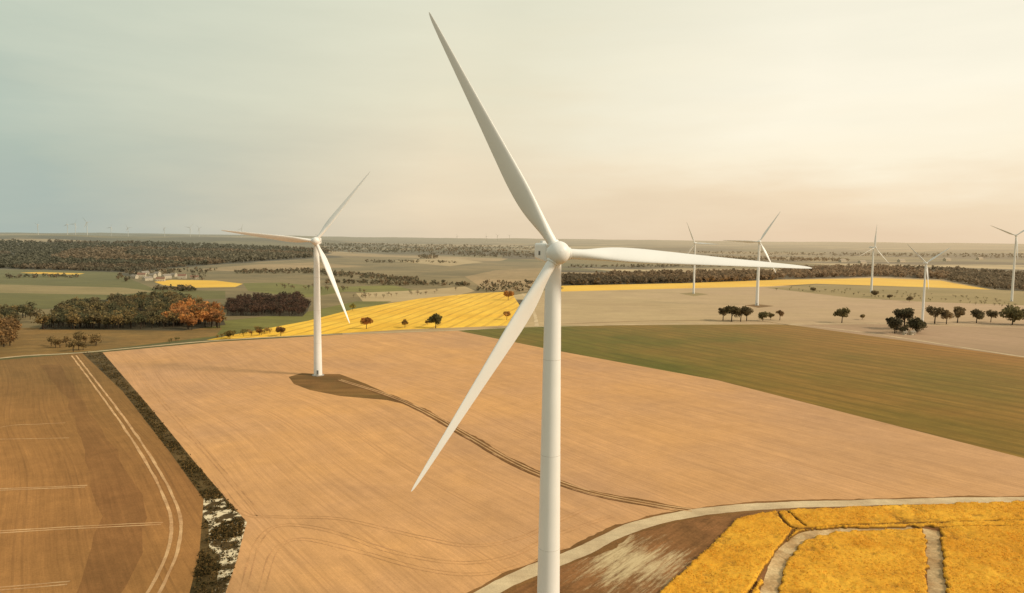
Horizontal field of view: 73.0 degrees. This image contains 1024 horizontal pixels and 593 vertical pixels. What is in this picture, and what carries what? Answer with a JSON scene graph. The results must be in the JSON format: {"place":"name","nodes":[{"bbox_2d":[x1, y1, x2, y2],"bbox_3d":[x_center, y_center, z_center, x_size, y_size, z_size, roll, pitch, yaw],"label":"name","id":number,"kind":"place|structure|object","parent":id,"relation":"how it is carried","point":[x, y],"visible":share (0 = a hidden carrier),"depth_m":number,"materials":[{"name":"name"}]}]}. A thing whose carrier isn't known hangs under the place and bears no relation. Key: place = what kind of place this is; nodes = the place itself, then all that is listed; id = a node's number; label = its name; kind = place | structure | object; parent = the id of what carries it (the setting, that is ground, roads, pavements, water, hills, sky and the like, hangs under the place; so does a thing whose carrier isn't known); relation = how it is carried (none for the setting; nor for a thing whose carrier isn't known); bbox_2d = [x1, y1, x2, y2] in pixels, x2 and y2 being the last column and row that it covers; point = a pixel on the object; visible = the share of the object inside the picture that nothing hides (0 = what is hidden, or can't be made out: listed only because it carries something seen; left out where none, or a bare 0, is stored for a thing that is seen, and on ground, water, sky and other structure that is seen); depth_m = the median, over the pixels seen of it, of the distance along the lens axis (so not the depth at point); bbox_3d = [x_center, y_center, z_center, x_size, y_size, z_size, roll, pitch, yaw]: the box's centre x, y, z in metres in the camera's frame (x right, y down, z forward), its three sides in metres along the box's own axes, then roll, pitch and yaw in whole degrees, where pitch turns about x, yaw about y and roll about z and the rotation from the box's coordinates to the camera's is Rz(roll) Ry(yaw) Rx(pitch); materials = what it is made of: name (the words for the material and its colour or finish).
{"place":"outdoors","nodes":[
{"label":"outdoors","id":0,"kind":"place"},
{"bbox_2d":[120,355,262,515],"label":"headland track","id":1,"kind":"structure","parent":0,"point":[198,445],"depth_m":286.20,"materials":[{"name":"brown soil"}]},
{"bbox_2d":[213,479,589,546],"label":"headland track","id":2,"kind":"structure","parent":0,"point":[391,528],"depth_m":209.91,"materials":[{"name":"brown soil"}]},
{"bbox_2d":[257,538,562,590],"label":"headland track","id":3,"kind":"structure","parent":0,"point":[380,559],"depth_m":186.18,"materials":[{"name":"brown soil"}]},
{"bbox_2d":[239,515,614,590],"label":"headland track","id":4,"kind":"structure","parent":0,"point":[246,565],"depth_m":195.71,"materials":[{"name":"brown soil"}]},
{"bbox_2d":[0,232,1023,592],"bbox_3d":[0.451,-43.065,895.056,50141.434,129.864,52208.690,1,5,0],"label":"ground","id":5,"kind":"structure","parent":0,"point":[662,404],"depth_m":348.47,"materials":[{"name":"brown soil"}]},
{"bbox_2d":[0,316,21,346],"bbox_3d":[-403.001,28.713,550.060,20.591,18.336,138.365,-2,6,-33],"label":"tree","id":6,"kind":"object","parent":5,"relation":"on","point":[10,327],"visible":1,"depth_m":550.64,"materials":[{"name":"brown plant"}]},
{"bbox_2d":[0,302,44,320],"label":"woodland","id":7,"kind":"object","parent":5,"relation":"on","point":[14,310],"visible":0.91,"depth_m":704.14,"materials":[{"name":"green plant"}]},
{"bbox_2d":[0,581,69,589],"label":"tractor track","id":8,"kind":"structure","parent":5,"relation":"on","point":[34,584],"depth_m":172.48,"materials":[{"name":"brown soil"}]},
{"bbox_2d":[5,272,78,277],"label":"distant tree row","id":9,"kind":"object","parent":5,"relation":"on","point":[36,276],"visible":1,"depth_m":1382.06,"materials":[{"name":"green plant"}]},
{"bbox_2d":[0,485,86,489],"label":"tractor track","id":10,"kind":"structure","parent":5,"relation":"on","point":[42,488],"depth_m":239.05,"materials":[{"name":"brown soil"}]},
{"bbox_2d":[46,331,103,351],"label":"shrub row","id":11,"kind":"object","parent":5,"relation":"on","point":[78,337],"visible":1,"depth_m":541.86,"materials":[{"name":"brown plant"}]},
{"bbox_2d":[0,522,162,532],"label":"tractor track","id":12,"kind":"structure","parent":5,"relation":"on","point":[77,528],"depth_m":206.79,"materials":[{"name":"brown soil"}]},
{"bbox_2d":[31,289,195,328],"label":"woodland","id":13,"kind":"object","parent":5,"relation":"on","point":[123,310],"visible":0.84,"depth_m":688.72,"materials":[{"name":"green plant"}]},
{"bbox_2d":[116,272,129,280],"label":"distant tree row","id":14,"kind":"object","parent":5,"relation":"on","point":[119,274],"visible":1,"depth_m":1343.02,"materials":[{"name":"green plant"}]},
{"bbox_2d":[72,355,182,592],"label":"tractor track","id":15,"kind":"structure","parent":5,"relation":"on","point":[167,507],"depth_m":235.73,"materials":[{"name":"brown soil"}]},
{"bbox_2d":[130,274,138,278],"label":"farm house","id":16,"kind":"structure","parent":5,"relation":"on","point":[135,276],"depth_m":1376.10,"materials":[{"name":"paint"}]},
{"bbox_2d":[137,273,145,276],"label":"farm house","id":17,"kind":"structure","parent":5,"relation":"on","point":[141,274],"depth_m":1416.95,"materials":[{"name":"paint"}]},
{"bbox_2d":[142,276,152,280],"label":"farm house","id":18,"kind":"structure","parent":5,"relation":"on","point":[147,278],"depth_m":1323.73,"materials":[{"name":"paint"}]},
{"bbox_2d":[156,277,165,280],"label":"farm house","id":19,"kind":"structure","parent":5,"relation":"on","point":[160,278],"depth_m":1309.85,"materials":[{"name":"paint"}]},
{"bbox_2d":[84,352,244,592],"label":"rough grass bank","id":20,"kind":"structure","parent":5,"relation":"on","point":[213,566],"depth_m":210.51,"materials":[{"name":"green plant"}]},
{"bbox_2d":[0,238,331,270],"bbox_3d":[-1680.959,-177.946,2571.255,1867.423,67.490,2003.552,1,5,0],"label":"distant forest","id":21,"kind":"object","parent":5,"relation":"on","point":[117,255],"visible":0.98,"depth_m":2261.18,"materials":[{"name":"green plant"}]},
{"bbox_2d":[161,273,171,278],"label":"farm house","id":22,"kind":"structure","parent":5,"relation":"on","point":[168,276],"depth_m":1387.00,"materials":[{"name":"paint"}]},
{"bbox_2d":[125,266,216,274],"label":"distant tree row","id":23,"kind":"object","parent":5,"relation":"on","point":[166,270],"visible":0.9,"depth_m":1585.55,"materials":[{"name":"green plant"}]},
{"bbox_2d":[152,284,196,290],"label":"distant tree row","id":24,"kind":"object","parent":5,"relation":"on","point":[179,287],"visible":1,"depth_m":1098.00,"materials":[{"name":"green plant"}]},
{"bbox_2d":[177,274,186,278],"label":"farm house","id":25,"kind":"structure","parent":5,"relation":"on","point":[182,276],"depth_m":1392.29,"materials":[{"name":"paint"}]},
{"bbox_2d":[161,295,227,329],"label":"autumn woodland","id":26,"kind":"object","parent":5,"relation":"on","point":[207,311],"visible":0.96,"depth_m":677.27,"materials":[{"name":"orange plant"}]},
{"bbox_2d":[190,275,198,278],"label":"farm house","id":27,"kind":"structure","parent":5,"relation":"on","point":[195,277],"depth_m":1377.80,"materials":[{"name":"paint"}]},
{"bbox_2d":[223,330,234,336],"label":"tree","id":28,"kind":"object","parent":5,"relation":"on","point":[228,333],"visible":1,"depth_m":587.80,"materials":[{"name":"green plant"}]},
{"bbox_2d":[216,326,285,337],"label":"shrub row","id":29,"kind":"object","parent":5,"relation":"on","point":[251,332],"visible":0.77,"depth_m":621.71,"materials":[{"name":"brown plant"}]},
{"bbox_2d":[224,291,311,315],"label":"woodland","id":30,"kind":"object","parent":5,"relation":"on","point":[271,302],"visible":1,"depth_m":819.11,"materials":[{"name":"green plant"}]},
{"bbox_2d":[276,326,284,332],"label":"tree","id":31,"kind":"object","parent":5,"relation":"on","point":[280,329],"visible":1,"depth_m":606.41,"materials":[{"name":"brown plant"}]},
{"bbox_2d":[222,171,370,376],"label":"wind turbine","id":32,"kind":"object","parent":5,"relation":"on","point":[316,242],"visible":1,"depth_m":430.03,"materials":[{"name":"paint"}]},
{"bbox_2d":[276,283,365,291],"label":"shrub row","id":33,"kind":"object","parent":5,"relation":"on","point":[342,287],"visible":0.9,"depth_m":1145.74,"materials":[{"name":"green plant"}]},
{"bbox_2d":[234,267,418,280],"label":"distant tree row","id":34,"kind":"object","parent":5,"relation":"on","point":[350,273],"visible":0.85,"depth_m":1606.77,"materials":[{"name":"green plant"}]},
{"bbox_2d":[360,317,372,328],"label":"tree","id":35,"kind":"object","parent":5,"relation":"on","point":[365,320],"visible":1,"depth_m":659.75,"materials":[{"name":"orange plant"}]},
{"bbox_2d":[325,279,469,285],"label":"distant tree row","id":36,"kind":"object","parent":5,"relation":"on","point":[405,282],"visible":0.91,"depth_m":1296.93,"materials":[{"name":"green plant"}]},
{"bbox_2d":[353,286,456,296],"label":"shrub row","id":37,"kind":"object","parent":5,"relation":"on","point":[364,294],"visible":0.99,"depth_m":1041.94,"materials":[{"name":"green plant"}]},
{"bbox_2d":[401,319,408,324],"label":"tree","id":38,"kind":"object","parent":5,"relation":"on","point":[404,322],"visible":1,"depth_m":673.24,"materials":[{"name":"brown plant"}]},
{"bbox_2d":[365,259,454,262],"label":"distant tree row","id":39,"kind":"object","parent":5,"relation":"on","point":[417,261],"visible":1,"depth_m":2390.29,"materials":[{"name":"green plant"}]},
{"bbox_2d":[321,242,534,249],"bbox_3d":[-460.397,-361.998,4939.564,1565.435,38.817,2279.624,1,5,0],"label":"distant forest","id":40,"kind":"object","parent":5,"relation":"on","point":[405,246],"visible":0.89,"depth_m":4831.65,"materials":[{"name":"green plant"}]},
{"bbox_2d":[418,253,438,258],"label":"distant tree row","id":41,"kind":"object","parent":5,"relation":"on","point":[427,256],"visible":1,"depth_m":2917.43,"materials":[{"name":"green plant"}]},
{"bbox_2d":[427,313,441,327],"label":"tree","id":42,"kind":"object","parent":5,"relation":"on","point":[435,318],"visible":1,"depth_m":670.54,"materials":[{"name":"green plant"}]},
{"bbox_2d":[476,279,534,290],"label":"distant tree row","id":43,"kind":"object","parent":5,"relation":"on","point":[503,282],"visible":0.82,"depth_m":1240.86,"materials":[{"name":"brown plant"}]},
{"bbox_2d":[503,311,510,315],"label":"tree","id":44,"kind":"object","parent":5,"relation":"on","point":[506,313],"visible":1,"depth_m":746.39,"materials":[{"name":"orange plant"}]},
{"bbox_2d":[503,291,513,296],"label":"tree","id":45,"kind":"object","parent":5,"relation":"on","point":[508,294],"visible":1,"depth_m":983.16,"materials":[{"name":"orange plant"}]},
{"bbox_2d":[313,246,849,260],"bbox_3d":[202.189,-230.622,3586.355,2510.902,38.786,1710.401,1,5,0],"label":"distant forest","id":46,"kind":"object","parent":5,"relation":"on","point":[395,249],"visible":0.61,"depth_m":3392.52,"materials":[{"name":"green plant"}]},
{"bbox_2d":[411,12,810,592],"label":"wind turbine","id":47,"kind":"object","parent":5,"relation":"on","point":[552,252],"visible":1,"depth_m":143.97,"materials":[{"name":"paint"}]},
{"bbox_2d":[568,263,730,267],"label":"distant tree row","id":48,"kind":"object","parent":5,"relation":"on","point":[643,265],"visible":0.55,"depth_m":2408.85,"materials":[{"name":"brown plant"}]},
{"bbox_2d":[561,268,777,284],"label":"distant forest","id":49,"kind":"object","parent":5,"relation":"on","point":[614,276],"visible":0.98,"depth_m":1486.30,"materials":[{"name":"green plant"}]},
{"bbox_2d":[571,320,779,323],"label":"farm lane","id":50,"kind":"structure","parent":5,"relation":"on","point":[683,320],"depth_m":758.91,"materials":[{"name":"beige soil"}]},
{"bbox_2d":[687,224,710,293],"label":"wind turbine","id":51,"kind":"object","parent":5,"relation":"on","point":[694,245],"visible":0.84,"depth_m":1140.38,"materials":[{"name":"paint"}]},
{"bbox_2d":[718,307,726,318],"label":"tree","id":52,"kind":"object","parent":5,"relation":"on","point":[722,311],"visible":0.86,"depth_m":761.50,"materials":[{"name":"green plant"}]},
{"bbox_2d":[724,305,737,321],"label":"tree","id":53,"kind":"object","parent":5,"relation":"on","point":[728,309],"visible":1,"depth_m":749.89,"materials":[{"name":"green plant"}]},
{"bbox_2d":[733,306,749,321],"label":"tree","id":54,"kind":"object","parent":5,"relation":"on","point":[743,310],"visible":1,"depth_m":749.59,"materials":[{"name":"green plant"}]},
{"bbox_2d":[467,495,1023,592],"bbox_3d":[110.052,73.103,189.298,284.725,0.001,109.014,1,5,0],"label":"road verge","id":55,"kind":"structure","parent":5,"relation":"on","point":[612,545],"depth_m":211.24,"materials":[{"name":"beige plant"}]},
{"bbox_2d":[743,307,753,320],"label":"tree","id":56,"kind":"object","parent":5,"relation":"on","point":[750,312],"visible":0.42,"depth_m":757.31,"materials":[{"name":"green plant"}]},
{"bbox_2d":[724,211,780,305],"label":"wind turbine","id":57,"kind":"object","parent":5,"relation":"on","point":[758,276],"visible":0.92,"depth_m":941.81,"materials":[{"name":"paint"}]},
{"bbox_2d":[758,311,769,319],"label":"tree","id":58,"kind":"object","parent":5,"relation":"on","point":[764,314],"visible":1,"depth_m":759.45,"materials":[{"name":"green plant"}]},
{"bbox_2d":[775,310,784,319],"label":"tree","id":59,"kind":"object","parent":5,"relation":"on","point":[780,313],"visible":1,"depth_m":768.20,"materials":[{"name":"brown plant"}]},
{"bbox_2d":[833,307,850,322],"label":"tree","id":60,"kind":"object","parent":5,"relation":"on","point":[843,312],"visible":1,"depth_m":748.17,"materials":[{"name":"green plant"}]},
{"bbox_2d":[679,250,1022,257],"bbox_3d":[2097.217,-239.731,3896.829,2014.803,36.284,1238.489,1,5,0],"label":"distant forest","id":61,"kind":"object","parent":5,"relation":"on","point":[934,254],"visible":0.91,"depth_m":3811.88,"materials":[{"name":"green plant"}]},
{"bbox_2d":[860,227,886,291],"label":"wind turbine","id":62,"kind":"object","parent":5,"relation":"on","point":[871,284],"visible":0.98,"depth_m":1212.71,"materials":[{"name":"paint"}]},
{"bbox_2d":[885,317,903,332],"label":"tree","id":63,"kind":"object","parent":5,"relation":"on","point":[892,322],"visible":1,"depth_m":664.74,"materials":[{"name":"green plant"}]},
{"bbox_2d":[776,286,1015,305],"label":"shrub row","id":64,"kind":"object","parent":5,"relation":"on","point":[928,298],"visible":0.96,"depth_m":1110.54,"materials":[{"name":"green plant"}]},
{"bbox_2d":[776,263,1023,289],"bbox_3d":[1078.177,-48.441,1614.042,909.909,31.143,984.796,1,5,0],"label":"distant forest","id":65,"kind":"object","parent":5,"relation":"on","point":[981,276],"visible":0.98,"depth_m":1748.45,"materials":[{"name":"green plant"}]},
{"bbox_2d":[892,308,914,325],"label":"tree","id":66,"kind":"object","parent":5,"relation":"on","point":[905,314],"visible":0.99,"depth_m":697.75,"materials":[{"name":"green plant"}]},
{"bbox_2d":[893,321,926,332],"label":"shrub row","id":67,"kind":"object","parent":5,"relation":"on","point":[904,328],"visible":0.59,"depth_m":676.60,"materials":[{"name":"green plant"}]},
{"bbox_2d":[909,329,915,334],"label":"utility hut","id":68,"kind":"object","parent":5,"relation":"on","point":[913,332],"visible":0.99,"depth_m":659.85,"materials":[{"name":"paint"}]},
{"bbox_2d":[908,316,926,329],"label":"tree","id":69,"kind":"object","parent":5,"relation":"on","point":[915,322],"visible":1,"depth_m":667.85,"materials":[{"name":"green plant"}]},
{"bbox_2d":[907,244,950,321],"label":"wind turbine","id":70,"kind":"object","parent":5,"relation":"on","point":[924,286],"visible":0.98,"depth_m":736.36,"materials":[{"name":"paint"}]},
{"bbox_2d":[925,305,944,323],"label":"tree","id":71,"kind":"object","parent":5,"relation":"on","point":[930,310],"visible":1,"depth_m":750.90,"materials":[{"name":"green plant"}]},
{"bbox_2d":[941,309,955,323],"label":"tree","id":72,"kind":"object","parent":5,"relation":"on","point":[946,314],"visible":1,"depth_m":747.72,"materials":[{"name":"green plant"}]},
{"bbox_2d":[953,306,965,322],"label":"tree","id":73,"kind":"object","parent":5,"relation":"on","point":[959,311],"visible":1,"depth_m":759.24,"materials":[{"name":"green plant"}]},
{"bbox_2d":[970,309,984,322],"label":"tree","id":74,"kind":"object","parent":5,"relation":"on","point":[977,314],"visible":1,"depth_m":759.87,"materials":[{"name":"green plant"}]},
{"bbox_2d":[985,309,997,321],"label":"tree","id":75,"kind":"object","parent":5,"relation":"on","point":[991,313],"visible":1,"depth_m":769.43,"materials":[{"name":"green plant"}]},
{"bbox_2d":[990,225,1023,301],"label":"wind turbine","id":76,"kind":"object","parent":5,"relation":"on","point":[1013,272],"visible":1,"depth_m":1051.13,"materials":[{"name":"paint"}]},
{"bbox_2d":[998,304,1023,324],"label":"tree","id":77,"kind":"object","parent":5,"relation":"on","point":[1012,313],"visible":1,"depth_m":745.29,"materials":[{"name":"green plant"}]},
{"bbox_2d":[0,0,1023,243],"label":"sky","id":78,"kind":"structure","parent":0,"point":[621,119],"materials":[{"name":"white"}]},
{"bbox_2d":[2,323,1023,357],"bbox_3d":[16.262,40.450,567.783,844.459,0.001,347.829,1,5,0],"label":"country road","id":79,"kind":"structure","parent":0,"point":[477,329],"depth_m":613.09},
{"bbox_2d":[338,379,692,511],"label":"access track","id":80,"kind":"structure","parent":0,"point":[590,491],"depth_m":270.11,"materials":[{"name":"brown soil"}]},
{"bbox_2d":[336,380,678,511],"bbox_3d":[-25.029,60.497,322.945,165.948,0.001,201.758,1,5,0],"label":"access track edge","id":81,"kind":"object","parent":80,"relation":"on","point":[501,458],"visible":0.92,"depth_m":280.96,"materials":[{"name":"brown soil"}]},
{"bbox_2d":[522,294,538,325],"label":"farm lane","id":82,"kind":"structure","parent":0,"point":[535,319],"depth_m":762.52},
{"bbox_2d":[474,497,1023,592],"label":"gravel road","id":83,"kind":"structure","parent":0,"point":[502,584],"depth_m":221.46,"materials":[{"name":"beige gravel"}]},
{"bbox_2d":[760,527,911,592],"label":"sandy track","id":84,"kind":"structure","parent":0,"point":[783,553],"depth_m":193.33,"materials":[{"name":"beige sand"}]},
{"bbox_2d":[660,500,1023,592],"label":"rapeseed field","id":85,"kind":"structure","parent":0,"point":[982,547],"depth_m":194.13,"materials":[{"name":"yellow plant"}]},
{"bbox_2d":[821,323,1004,325],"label":"country road","id":86,"kind":"structure","parent":0,"point":[903,323],"depth_m":745.37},
{"bbox_2d":[923,528,945,592],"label":"sandy track","id":87,"kind":"structure","parent":0,"point":[936,580],"depth_m":189.44,"materials":[{"name":"beige sand"}]}
]}

